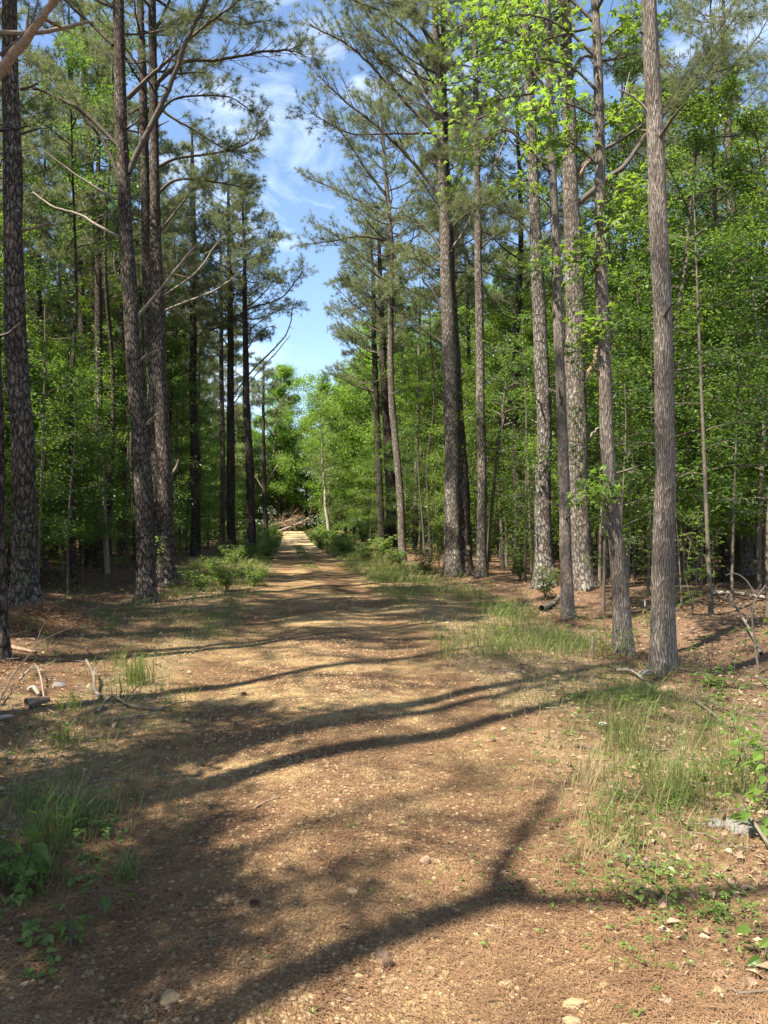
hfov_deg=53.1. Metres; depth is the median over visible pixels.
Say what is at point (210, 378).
pine tree
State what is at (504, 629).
leafy plant
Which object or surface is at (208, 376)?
pine tree
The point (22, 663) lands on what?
fallen branch
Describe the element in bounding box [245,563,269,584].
shrub
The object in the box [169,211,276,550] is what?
pine tree
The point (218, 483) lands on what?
understory tree
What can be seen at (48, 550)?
understory tree
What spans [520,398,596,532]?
understory tree
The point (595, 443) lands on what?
understory tree
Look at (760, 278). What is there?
sapling
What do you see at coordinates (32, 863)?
ground cover
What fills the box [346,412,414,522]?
understory tree
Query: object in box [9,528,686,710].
verge grass
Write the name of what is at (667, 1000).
dead leaf
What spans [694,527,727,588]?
sapling
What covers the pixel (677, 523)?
sapling
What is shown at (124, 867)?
grass tuft
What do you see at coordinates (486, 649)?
grass tuft
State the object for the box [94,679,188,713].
fallen branch
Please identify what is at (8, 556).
understory tree
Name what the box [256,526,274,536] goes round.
shrub
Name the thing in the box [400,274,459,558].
slender tree
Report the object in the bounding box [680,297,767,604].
sapling
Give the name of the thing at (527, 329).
slender tree
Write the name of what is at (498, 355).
broadleaf tree
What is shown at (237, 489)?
understory tree
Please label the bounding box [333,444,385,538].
understory tree
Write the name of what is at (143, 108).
pine tree
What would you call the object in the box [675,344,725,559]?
understory tree
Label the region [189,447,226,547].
sapling
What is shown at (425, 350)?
broadleaf tree
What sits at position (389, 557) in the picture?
shrub
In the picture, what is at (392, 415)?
pine tree
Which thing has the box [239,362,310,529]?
broadleaf tree
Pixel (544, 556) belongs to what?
pine tree
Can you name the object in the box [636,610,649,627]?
seedling
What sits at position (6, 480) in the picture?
sapling
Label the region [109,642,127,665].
grass tuft
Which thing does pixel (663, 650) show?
broadleaf tree
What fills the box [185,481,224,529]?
sapling
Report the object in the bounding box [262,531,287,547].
shrub
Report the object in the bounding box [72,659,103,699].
fallen branch
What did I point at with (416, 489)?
sapling
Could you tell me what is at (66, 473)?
understory tree
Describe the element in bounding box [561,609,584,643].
seedling
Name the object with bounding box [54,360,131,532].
understory tree
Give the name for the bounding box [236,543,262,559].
shrub
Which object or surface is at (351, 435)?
broadleaf tree
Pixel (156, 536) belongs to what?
sapling
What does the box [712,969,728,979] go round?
dead leaf
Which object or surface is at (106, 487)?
sapling
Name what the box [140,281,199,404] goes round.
slender tree
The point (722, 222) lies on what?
pine tree
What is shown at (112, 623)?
leafy plant
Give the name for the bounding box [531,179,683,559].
broadleaf tree
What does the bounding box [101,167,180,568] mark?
slender tree
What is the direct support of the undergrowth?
on the ground at (104, 592)
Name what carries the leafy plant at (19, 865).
on the ground at (104, 592)
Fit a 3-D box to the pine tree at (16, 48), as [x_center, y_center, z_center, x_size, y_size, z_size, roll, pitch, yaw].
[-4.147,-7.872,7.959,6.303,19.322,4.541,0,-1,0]
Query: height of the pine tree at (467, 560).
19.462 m
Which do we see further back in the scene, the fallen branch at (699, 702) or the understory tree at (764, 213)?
the understory tree at (764, 213)
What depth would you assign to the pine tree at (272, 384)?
61.89 m
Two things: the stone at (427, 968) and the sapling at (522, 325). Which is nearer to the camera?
the stone at (427, 968)
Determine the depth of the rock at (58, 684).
7.32 m
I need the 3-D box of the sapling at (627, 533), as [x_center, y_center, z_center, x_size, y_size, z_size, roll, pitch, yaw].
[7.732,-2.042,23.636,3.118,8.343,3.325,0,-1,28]
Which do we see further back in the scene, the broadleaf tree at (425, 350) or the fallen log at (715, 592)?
the broadleaf tree at (425, 350)
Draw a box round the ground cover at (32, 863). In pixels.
[0,561,767,1017]
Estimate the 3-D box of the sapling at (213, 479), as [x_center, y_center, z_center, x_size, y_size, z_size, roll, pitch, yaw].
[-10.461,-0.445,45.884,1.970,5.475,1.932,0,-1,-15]
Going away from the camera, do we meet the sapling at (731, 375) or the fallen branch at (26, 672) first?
the fallen branch at (26, 672)
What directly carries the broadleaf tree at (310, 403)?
on the ground at (104, 592)
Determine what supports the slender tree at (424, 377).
on the ground at (104, 592)
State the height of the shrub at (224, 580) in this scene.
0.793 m
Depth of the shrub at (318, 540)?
46.38 m
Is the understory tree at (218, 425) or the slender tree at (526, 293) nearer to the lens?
the slender tree at (526, 293)
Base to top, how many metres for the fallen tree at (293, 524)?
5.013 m
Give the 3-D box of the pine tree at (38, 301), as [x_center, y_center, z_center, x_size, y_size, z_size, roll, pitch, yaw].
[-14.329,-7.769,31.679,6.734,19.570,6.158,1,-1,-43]
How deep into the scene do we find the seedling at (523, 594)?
15.07 m
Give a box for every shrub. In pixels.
[177,568,221,591]
[205,558,249,591]
[218,544,246,566]
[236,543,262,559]
[238,528,246,539]
[240,541,261,558]
[242,531,262,543]
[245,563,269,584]
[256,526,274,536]
[256,530,269,540]
[257,539,283,558]
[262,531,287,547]
[269,527,277,534]
[309,532,333,547]
[314,524,341,539]
[317,524,337,538]
[326,530,341,543]
[326,531,349,547]
[332,536,358,552]
[334,531,359,547]
[352,516,373,545]
[352,541,381,560]
[360,536,374,544]
[368,534,396,556]
[380,547,412,564]
[384,549,402,565]
[411,547,443,574]
[426,517,444,566]
[496,534,534,579]
[532,565,559,599]
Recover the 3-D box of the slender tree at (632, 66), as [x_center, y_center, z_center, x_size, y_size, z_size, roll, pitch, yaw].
[5.426,-4.574,18.828,2.839,12.754,3.425,1,-1,-39]
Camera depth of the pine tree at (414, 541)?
41.90 m
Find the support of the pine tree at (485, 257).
on the ground at (104, 592)
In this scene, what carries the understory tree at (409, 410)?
on the ground at (104, 592)
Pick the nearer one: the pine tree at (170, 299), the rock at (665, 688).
the rock at (665, 688)
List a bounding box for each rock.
[51,681,66,687]
[639,669,652,675]
[657,686,670,693]
[701,817,724,829]
[725,817,758,836]
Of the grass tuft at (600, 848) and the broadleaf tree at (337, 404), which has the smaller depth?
the grass tuft at (600, 848)
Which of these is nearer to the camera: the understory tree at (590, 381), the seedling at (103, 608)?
the seedling at (103, 608)
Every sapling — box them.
[0,215,74,491]
[0,250,111,582]
[1,329,12,527]
[2,385,43,509]
[4,417,91,578]
[5,421,97,567]
[5,509,33,606]
[8,336,89,568]
[36,368,124,594]
[43,436,119,581]
[47,346,130,573]
[47,516,71,592]
[62,466,134,587]
[77,438,134,577]
[115,480,135,540]
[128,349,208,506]
[155,533,167,598]
[173,458,188,514]
[173,476,196,555]
[173,486,194,547]
[174,498,190,540]
[176,441,212,518]
[184,500,208,538]
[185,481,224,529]
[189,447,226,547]
[200,459,220,548]
[382,453,420,518]
[404,447,439,548]
[409,434,444,551]
[413,432,440,511]
[438,440,509,546]
[451,331,553,571]
[468,308,557,578]
[481,331,557,581]
[487,441,506,556]
[492,453,558,570]
[533,261,653,611]
[551,300,652,586]
[558,439,602,530]
[575,367,676,552]
[578,407,690,590]
[589,325,679,576]
[609,151,767,615]
[612,312,708,595]
[623,445,654,569]
[625,448,727,610]
[631,548,650,609]
[643,457,700,553]
[674,348,748,592]
[675,512,710,615]
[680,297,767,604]
[686,260,767,613]
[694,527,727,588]
[697,455,732,569]
[708,337,767,524]
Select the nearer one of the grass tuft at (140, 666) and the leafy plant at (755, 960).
the leafy plant at (755, 960)
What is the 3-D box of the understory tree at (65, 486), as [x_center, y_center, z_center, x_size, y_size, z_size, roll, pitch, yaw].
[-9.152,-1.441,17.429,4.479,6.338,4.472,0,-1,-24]
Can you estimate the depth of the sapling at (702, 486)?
15.72 m
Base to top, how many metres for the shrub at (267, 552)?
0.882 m
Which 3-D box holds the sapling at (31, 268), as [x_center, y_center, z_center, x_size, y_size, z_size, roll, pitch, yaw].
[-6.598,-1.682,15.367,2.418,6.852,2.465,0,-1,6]
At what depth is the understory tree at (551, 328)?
29.62 m
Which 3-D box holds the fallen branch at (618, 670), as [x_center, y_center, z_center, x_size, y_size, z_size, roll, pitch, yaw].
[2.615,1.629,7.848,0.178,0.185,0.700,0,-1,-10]
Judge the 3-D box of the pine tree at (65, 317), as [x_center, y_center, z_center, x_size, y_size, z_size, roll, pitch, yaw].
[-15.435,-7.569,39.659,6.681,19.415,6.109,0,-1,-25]
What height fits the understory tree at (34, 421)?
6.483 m
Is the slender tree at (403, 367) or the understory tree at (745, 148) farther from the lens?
the slender tree at (403, 367)
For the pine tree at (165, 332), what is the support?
on the ground at (104, 592)
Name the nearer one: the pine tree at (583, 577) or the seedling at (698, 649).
the seedling at (698, 649)
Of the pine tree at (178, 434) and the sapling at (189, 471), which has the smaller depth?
the sapling at (189, 471)
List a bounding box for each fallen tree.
[268,507,299,530]
[275,509,304,527]
[280,503,313,532]
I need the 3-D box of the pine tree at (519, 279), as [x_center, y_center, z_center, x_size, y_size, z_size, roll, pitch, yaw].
[4.527,-6.912,25.037,6.173,17.939,5.644,0,-1,-25]
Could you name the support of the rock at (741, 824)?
on the ground at (104, 592)
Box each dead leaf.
[658,994,671,1005]
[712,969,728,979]
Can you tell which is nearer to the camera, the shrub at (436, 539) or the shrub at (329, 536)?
the shrub at (436, 539)
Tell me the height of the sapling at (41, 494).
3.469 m
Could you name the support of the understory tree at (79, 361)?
on the ground at (104, 592)
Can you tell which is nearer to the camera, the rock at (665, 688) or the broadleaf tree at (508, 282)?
the rock at (665, 688)
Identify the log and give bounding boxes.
[0,714,12,720]
[24,696,49,708]
[538,593,560,610]
[713,590,764,598]
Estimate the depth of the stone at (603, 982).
2.68 m
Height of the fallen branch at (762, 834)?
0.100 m
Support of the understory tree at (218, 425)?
on the ground at (104, 592)
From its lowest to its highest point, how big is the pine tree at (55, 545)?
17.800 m
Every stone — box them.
[85,969,93,974]
[160,989,179,1006]
[298,994,308,1001]
[346,887,358,894]
[376,948,390,960]
[382,987,393,993]
[419,855,430,864]
[425,965,433,972]
[498,980,513,989]
[557,1015,581,1023]
[561,998,586,1009]
[599,981,608,989]
[710,985,727,996]
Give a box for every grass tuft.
[0,763,152,853]
[50,689,89,713]
[72,843,156,893]
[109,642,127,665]
[118,652,158,686]
[425,635,459,660]
[453,635,521,659]
[543,818,641,865]
[568,708,729,815]
[573,781,660,854]
[591,687,644,755]
[675,726,759,800]
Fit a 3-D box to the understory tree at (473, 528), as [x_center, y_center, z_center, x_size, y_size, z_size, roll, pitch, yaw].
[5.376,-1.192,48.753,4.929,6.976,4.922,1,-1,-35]
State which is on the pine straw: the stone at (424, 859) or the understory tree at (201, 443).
the stone at (424, 859)
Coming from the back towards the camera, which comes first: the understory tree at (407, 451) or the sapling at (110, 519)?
the understory tree at (407, 451)
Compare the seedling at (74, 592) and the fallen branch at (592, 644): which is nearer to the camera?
the fallen branch at (592, 644)
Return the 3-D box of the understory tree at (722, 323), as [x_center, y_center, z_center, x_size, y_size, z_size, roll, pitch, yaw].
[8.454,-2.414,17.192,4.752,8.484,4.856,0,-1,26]
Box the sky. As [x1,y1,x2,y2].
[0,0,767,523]
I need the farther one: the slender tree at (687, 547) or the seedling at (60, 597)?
the slender tree at (687, 547)
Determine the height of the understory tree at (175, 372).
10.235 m
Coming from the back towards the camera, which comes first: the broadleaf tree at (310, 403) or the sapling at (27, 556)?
the broadleaf tree at (310, 403)
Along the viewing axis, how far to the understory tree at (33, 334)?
17.42 m
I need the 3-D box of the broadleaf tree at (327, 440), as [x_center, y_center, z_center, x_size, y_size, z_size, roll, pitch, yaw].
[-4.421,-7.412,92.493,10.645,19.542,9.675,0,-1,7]
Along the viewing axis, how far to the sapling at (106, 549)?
21.48 m
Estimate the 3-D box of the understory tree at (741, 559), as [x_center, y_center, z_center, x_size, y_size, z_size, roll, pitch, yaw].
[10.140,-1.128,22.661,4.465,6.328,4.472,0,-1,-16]
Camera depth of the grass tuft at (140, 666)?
7.57 m
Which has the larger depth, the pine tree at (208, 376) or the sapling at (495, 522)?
the pine tree at (208, 376)
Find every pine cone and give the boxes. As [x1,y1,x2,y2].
[248,898,262,907]
[378,957,394,970]
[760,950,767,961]
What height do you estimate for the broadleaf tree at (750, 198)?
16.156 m
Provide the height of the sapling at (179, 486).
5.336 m
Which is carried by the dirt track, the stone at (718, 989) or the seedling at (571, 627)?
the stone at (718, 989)
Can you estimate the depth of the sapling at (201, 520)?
45.13 m
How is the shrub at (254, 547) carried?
on the ground at (104, 592)
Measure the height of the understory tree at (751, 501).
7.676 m
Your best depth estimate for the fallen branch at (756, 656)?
8.60 m
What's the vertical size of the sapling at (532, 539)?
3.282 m
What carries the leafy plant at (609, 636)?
on the ground at (104, 592)
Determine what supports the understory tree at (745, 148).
on the ground at (104, 592)
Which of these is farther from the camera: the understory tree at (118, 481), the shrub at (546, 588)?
the understory tree at (118, 481)
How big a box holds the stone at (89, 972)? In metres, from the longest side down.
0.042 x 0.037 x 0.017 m
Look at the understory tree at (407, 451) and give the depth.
38.86 m
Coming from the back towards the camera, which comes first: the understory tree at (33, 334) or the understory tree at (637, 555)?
the understory tree at (637, 555)
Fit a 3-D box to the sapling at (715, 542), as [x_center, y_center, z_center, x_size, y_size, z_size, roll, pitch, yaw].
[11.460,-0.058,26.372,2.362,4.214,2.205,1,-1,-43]
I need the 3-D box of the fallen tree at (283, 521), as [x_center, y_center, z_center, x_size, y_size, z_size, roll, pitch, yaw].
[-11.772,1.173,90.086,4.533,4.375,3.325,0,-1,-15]
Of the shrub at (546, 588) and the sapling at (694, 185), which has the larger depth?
the shrub at (546, 588)
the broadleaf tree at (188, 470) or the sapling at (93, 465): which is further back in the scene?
the broadleaf tree at (188, 470)
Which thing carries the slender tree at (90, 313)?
on the ground at (104, 592)
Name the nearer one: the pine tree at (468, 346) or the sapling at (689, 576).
the sapling at (689, 576)
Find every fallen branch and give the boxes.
[0,626,72,700]
[11,645,36,653]
[18,660,54,695]
[27,685,40,695]
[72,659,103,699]
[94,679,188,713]
[111,712,158,720]
[251,792,279,810]
[485,924,512,932]
[591,637,593,651]
[616,663,651,687]
[692,697,733,730]
[717,584,762,654]
[723,585,767,672]
[725,571,753,589]
[741,803,767,846]
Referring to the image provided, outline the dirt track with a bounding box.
[0,531,748,1023]
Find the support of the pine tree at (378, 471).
on the ground at (104, 592)
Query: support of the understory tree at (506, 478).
on the ground at (104, 592)
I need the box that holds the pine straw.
[0,582,767,1023]
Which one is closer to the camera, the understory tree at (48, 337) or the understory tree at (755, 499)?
the understory tree at (755, 499)
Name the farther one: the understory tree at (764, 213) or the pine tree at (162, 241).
the pine tree at (162, 241)
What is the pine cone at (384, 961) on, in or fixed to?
on the dirt track
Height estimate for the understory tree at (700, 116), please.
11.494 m
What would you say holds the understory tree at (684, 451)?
on the ground at (104, 592)
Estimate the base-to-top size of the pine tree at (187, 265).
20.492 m
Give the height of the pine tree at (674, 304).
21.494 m
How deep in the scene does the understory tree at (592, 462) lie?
21.74 m
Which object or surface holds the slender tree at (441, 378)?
on the ground at (104, 592)
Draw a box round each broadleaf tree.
[102,243,212,442]
[172,423,210,534]
[183,422,217,531]
[203,407,243,528]
[206,401,274,529]
[235,428,271,522]
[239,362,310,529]
[255,423,310,527]
[266,412,304,527]
[274,369,367,538]
[285,413,321,530]
[291,379,332,526]
[303,384,370,531]
[307,350,371,502]
[308,372,349,530]
[309,283,424,539]
[310,438,352,530]
[313,378,384,533]
[313,394,369,533]
[338,370,433,528]
[367,334,444,545]
[378,277,505,509]
[419,0,621,618]
[438,268,528,547]
[458,243,564,472]
[461,0,685,656]
[462,280,554,549]
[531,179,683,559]
[617,175,762,573]
[618,0,685,675]
[631,240,751,456]
[645,103,767,416]
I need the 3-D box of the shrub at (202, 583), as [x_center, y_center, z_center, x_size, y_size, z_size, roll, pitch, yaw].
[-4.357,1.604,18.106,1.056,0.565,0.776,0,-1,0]
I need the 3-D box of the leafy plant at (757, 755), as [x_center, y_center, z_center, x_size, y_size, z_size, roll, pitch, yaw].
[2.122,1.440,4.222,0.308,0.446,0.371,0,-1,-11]
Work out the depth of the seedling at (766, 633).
10.21 m
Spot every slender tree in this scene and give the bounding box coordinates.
[0,157,53,569]
[20,41,143,590]
[23,254,54,342]
[43,271,86,356]
[46,0,173,572]
[58,251,125,558]
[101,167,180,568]
[107,315,145,553]
[108,283,145,439]
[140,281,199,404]
[166,296,214,549]
[168,353,197,444]
[169,277,216,491]
[170,332,220,551]
[387,300,427,454]
[394,330,436,546]
[395,326,443,557]
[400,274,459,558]
[409,360,443,547]
[425,312,473,408]
[428,344,444,502]
[440,321,475,408]
[440,347,471,420]
[461,340,491,499]
[503,251,563,386]
[508,257,553,378]
[512,100,641,427]
[524,273,565,551]
[560,49,679,533]
[580,104,688,580]
[597,527,598,550]
[667,143,725,562]
[695,256,753,558]
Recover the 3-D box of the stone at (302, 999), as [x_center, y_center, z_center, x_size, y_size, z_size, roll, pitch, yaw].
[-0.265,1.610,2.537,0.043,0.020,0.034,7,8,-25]
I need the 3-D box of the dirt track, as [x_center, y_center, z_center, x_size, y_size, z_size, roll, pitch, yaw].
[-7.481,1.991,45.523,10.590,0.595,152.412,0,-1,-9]
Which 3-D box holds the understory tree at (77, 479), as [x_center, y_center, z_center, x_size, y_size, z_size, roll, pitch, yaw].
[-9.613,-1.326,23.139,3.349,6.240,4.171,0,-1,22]
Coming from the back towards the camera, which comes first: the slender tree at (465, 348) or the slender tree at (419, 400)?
the slender tree at (465, 348)
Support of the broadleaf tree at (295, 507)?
on the ground at (104, 592)
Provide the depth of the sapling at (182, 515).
34.55 m
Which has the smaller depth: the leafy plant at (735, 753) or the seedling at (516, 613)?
the leafy plant at (735, 753)
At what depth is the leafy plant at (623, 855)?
3.54 m
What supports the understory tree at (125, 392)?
on the ground at (104, 592)
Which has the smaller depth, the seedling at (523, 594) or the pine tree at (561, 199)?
the seedling at (523, 594)
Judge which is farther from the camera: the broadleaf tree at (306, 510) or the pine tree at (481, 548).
the broadleaf tree at (306, 510)
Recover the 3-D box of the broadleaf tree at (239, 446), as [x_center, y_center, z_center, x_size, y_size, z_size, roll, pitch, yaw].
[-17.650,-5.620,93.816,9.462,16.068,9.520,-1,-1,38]
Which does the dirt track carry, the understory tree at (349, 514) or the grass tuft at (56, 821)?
the grass tuft at (56, 821)
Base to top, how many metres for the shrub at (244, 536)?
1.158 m
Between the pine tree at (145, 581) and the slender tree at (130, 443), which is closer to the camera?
the pine tree at (145, 581)
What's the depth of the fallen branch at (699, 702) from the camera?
6.57 m
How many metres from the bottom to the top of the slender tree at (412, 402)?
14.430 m
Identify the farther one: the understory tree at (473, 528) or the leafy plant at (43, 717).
the understory tree at (473, 528)
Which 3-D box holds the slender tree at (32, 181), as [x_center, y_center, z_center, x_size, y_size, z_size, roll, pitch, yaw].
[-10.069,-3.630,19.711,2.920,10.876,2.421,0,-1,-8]
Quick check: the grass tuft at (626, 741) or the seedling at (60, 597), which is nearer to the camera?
the grass tuft at (626, 741)
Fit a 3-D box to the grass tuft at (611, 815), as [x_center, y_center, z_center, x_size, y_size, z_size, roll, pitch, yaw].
[1.198,1.486,3.781,0.565,0.336,0.637,0,-1,0]
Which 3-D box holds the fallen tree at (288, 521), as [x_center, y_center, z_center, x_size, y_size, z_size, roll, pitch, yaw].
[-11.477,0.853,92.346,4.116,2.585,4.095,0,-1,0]
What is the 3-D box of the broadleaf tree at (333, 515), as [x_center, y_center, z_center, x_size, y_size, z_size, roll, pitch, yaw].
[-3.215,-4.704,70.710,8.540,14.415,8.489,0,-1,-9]
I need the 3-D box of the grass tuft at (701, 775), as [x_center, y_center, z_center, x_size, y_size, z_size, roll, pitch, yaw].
[1.981,1.474,4.650,0.591,0.386,0.617,0,-1,0]
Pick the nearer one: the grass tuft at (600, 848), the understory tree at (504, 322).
the grass tuft at (600, 848)
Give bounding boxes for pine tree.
[0,0,93,663]
[0,0,95,281]
[0,0,265,603]
[0,1,149,567]
[0,80,73,310]
[0,85,73,270]
[0,91,115,559]
[0,187,110,555]
[0,244,53,333]
[1,0,51,609]
[22,0,196,568]
[23,0,190,560]
[32,197,119,551]
[45,187,119,489]
[56,0,219,568]
[56,222,144,554]
[60,173,182,561]
[65,0,333,588]
[101,82,213,419]
[103,223,189,396]
[114,205,222,520]
[137,116,267,555]
[140,189,216,482]
[165,144,319,553]
[166,163,310,557]
[166,335,201,481]
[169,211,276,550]
[169,291,226,445]
[175,333,216,538]
[197,317,226,483]
[199,306,265,533]
[200,302,266,485]
[202,374,226,530]
[234,357,293,537]
[280,0,576,576]
[289,60,464,561]
[321,220,421,546]
[324,193,439,548]
[368,0,578,577]
[371,0,522,575]
[372,8,549,565]
[372,282,442,549]
[375,89,513,463]
[393,0,590,589]
[414,0,767,591]
[422,177,529,555]
[423,20,606,573]
[497,117,621,334]
[559,0,708,573]
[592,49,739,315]
[605,0,767,582]
[631,0,767,575]
[632,48,767,562]
[682,184,753,357]
[744,200,767,297]
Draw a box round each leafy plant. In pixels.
[0,802,51,885]
[31,712,58,728]
[48,721,71,748]
[51,909,93,949]
[73,881,140,915]
[88,606,103,621]
[104,613,120,633]
[487,623,514,643]
[594,615,614,658]
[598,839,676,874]
[615,628,638,666]
[624,874,707,903]
[697,631,718,672]
[709,704,764,772]
[715,645,745,688]
[715,792,767,836]
[719,732,767,802]
[735,922,767,966]
[737,725,767,809]
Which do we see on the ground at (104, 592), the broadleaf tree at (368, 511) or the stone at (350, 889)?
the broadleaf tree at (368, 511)
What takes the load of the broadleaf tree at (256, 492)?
on the ground at (104, 592)
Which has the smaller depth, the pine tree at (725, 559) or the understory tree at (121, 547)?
the pine tree at (725, 559)
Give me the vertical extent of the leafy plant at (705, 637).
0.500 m
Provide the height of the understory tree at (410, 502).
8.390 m
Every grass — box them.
[0,580,767,924]
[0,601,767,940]
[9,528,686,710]
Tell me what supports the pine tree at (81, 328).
on the ground at (104, 592)
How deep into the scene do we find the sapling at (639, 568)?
13.97 m
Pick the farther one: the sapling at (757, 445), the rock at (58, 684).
the sapling at (757, 445)
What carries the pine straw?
on the ground at (104, 592)
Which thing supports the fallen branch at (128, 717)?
on the dirt track
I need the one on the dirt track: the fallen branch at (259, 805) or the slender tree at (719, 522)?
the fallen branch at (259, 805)
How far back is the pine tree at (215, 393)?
71.46 m
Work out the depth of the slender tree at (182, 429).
42.58 m
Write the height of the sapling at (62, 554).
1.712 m
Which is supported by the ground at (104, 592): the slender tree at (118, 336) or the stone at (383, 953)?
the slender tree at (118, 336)
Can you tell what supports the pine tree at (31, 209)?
on the ground at (104, 592)
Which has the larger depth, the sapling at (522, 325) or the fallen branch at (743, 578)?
the sapling at (522, 325)
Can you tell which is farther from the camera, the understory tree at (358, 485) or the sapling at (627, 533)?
the understory tree at (358, 485)
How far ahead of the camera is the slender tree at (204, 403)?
40.71 m
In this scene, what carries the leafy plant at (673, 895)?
on the ground at (104, 592)
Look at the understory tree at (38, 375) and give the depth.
18.63 m
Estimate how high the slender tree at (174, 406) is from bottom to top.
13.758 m
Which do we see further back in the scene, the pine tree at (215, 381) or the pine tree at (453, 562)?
the pine tree at (215, 381)
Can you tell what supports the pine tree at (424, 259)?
on the ground at (104, 592)
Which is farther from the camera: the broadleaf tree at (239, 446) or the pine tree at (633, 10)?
the broadleaf tree at (239, 446)
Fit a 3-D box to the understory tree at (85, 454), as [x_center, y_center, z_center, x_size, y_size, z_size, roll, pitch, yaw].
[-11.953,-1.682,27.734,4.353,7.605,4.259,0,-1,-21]
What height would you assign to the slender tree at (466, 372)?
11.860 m
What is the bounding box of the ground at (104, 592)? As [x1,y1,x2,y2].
[0,524,767,1023]
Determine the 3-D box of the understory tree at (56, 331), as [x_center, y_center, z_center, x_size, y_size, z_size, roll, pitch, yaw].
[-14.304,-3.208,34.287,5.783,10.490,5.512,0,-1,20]
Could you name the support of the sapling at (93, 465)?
on the ground at (104, 592)
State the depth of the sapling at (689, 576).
12.90 m
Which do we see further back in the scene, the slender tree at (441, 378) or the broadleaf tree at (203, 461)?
the broadleaf tree at (203, 461)
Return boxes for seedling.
[18,613,41,630]
[55,586,65,603]
[65,584,83,598]
[73,586,91,603]
[96,602,114,618]
[506,602,523,615]
[512,588,532,606]
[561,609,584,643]
[581,624,601,637]
[631,613,645,644]
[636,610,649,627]
[686,633,706,659]
[725,640,740,664]
[731,622,759,651]
[751,599,767,622]
[757,619,767,634]
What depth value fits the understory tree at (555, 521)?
22.73 m
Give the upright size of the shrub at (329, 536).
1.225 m
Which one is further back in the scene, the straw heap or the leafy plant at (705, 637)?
the straw heap
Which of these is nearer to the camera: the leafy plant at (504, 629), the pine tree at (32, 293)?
the leafy plant at (504, 629)
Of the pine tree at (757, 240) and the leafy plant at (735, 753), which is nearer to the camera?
the leafy plant at (735, 753)
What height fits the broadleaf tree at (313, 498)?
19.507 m
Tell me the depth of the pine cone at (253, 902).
3.17 m
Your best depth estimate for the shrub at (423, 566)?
23.41 m
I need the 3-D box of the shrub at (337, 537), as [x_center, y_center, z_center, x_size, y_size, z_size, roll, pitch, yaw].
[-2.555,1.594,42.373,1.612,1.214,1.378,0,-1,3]
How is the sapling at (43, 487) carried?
on the ground at (104, 592)
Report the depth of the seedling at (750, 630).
9.78 m
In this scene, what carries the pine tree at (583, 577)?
on the ground at (104, 592)
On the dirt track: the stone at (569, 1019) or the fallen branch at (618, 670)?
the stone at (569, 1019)
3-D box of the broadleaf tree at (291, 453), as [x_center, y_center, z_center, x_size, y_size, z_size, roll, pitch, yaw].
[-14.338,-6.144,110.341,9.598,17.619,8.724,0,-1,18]
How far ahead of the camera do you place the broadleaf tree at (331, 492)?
80.85 m
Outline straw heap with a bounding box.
[8,599,112,636]
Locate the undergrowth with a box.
[6,434,755,560]
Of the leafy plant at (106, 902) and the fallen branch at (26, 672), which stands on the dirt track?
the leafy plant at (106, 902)
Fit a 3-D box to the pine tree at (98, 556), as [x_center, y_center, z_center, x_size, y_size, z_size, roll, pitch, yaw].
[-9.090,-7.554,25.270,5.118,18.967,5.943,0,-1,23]
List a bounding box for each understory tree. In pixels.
[0,277,76,528]
[1,324,86,532]
[1,327,89,572]
[1,328,96,549]
[3,336,97,548]
[3,344,79,534]
[3,380,89,534]
[4,365,89,518]
[4,373,117,570]
[4,415,54,528]
[6,336,132,576]
[6,361,105,567]
[25,293,117,555]
[31,325,129,555]
[36,370,116,520]
[37,369,131,569]
[40,350,91,563]
[47,334,129,564]
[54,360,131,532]
[54,362,131,531]
[64,360,199,567]
[75,305,205,554]
[109,339,219,518]
[165,349,226,517]
[172,405,215,542]
[172,406,244,547]
[172,417,189,514]
[179,423,218,520]
[200,421,245,537]
[201,441,245,539]
[210,455,243,535]
[332,441,376,527]
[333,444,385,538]
[339,439,374,537]
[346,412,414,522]
[358,417,444,537]
[371,377,444,549]
[383,438,441,543]
[385,467,431,537]
[397,350,490,549]
[415,356,507,524]
[417,308,555,565]
[418,289,565,568]
[424,360,535,561]
[441,462,489,531]
[464,355,533,558]
[486,344,630,543]
[486,417,557,528]
[487,244,694,518]
[487,386,557,556]
[499,283,639,512]
[508,307,683,543]
[514,66,767,588]
[515,276,685,578]
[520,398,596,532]
[523,305,654,522]
[548,293,645,511]
[585,191,767,581]
[586,333,650,563]
[591,249,767,585]
[591,295,696,559]
[591,339,703,562]
[613,336,732,565]
[615,93,767,586]
[644,344,754,564]
[653,203,767,590]
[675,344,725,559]
[676,366,767,579]
[682,211,767,504]
[683,288,760,512]
[689,347,767,564]
[695,251,767,537]
[742,463,767,528]
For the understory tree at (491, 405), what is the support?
on the ground at (104, 592)
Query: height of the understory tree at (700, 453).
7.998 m
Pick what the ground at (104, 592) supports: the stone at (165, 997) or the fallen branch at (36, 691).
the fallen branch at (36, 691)
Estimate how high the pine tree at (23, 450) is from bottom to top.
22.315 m
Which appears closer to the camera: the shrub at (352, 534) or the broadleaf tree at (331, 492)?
the shrub at (352, 534)
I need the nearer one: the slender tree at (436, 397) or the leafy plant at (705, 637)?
the leafy plant at (705, 637)
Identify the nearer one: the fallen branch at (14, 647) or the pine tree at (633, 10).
the fallen branch at (14, 647)
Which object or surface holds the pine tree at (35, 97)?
on the ground at (104, 592)

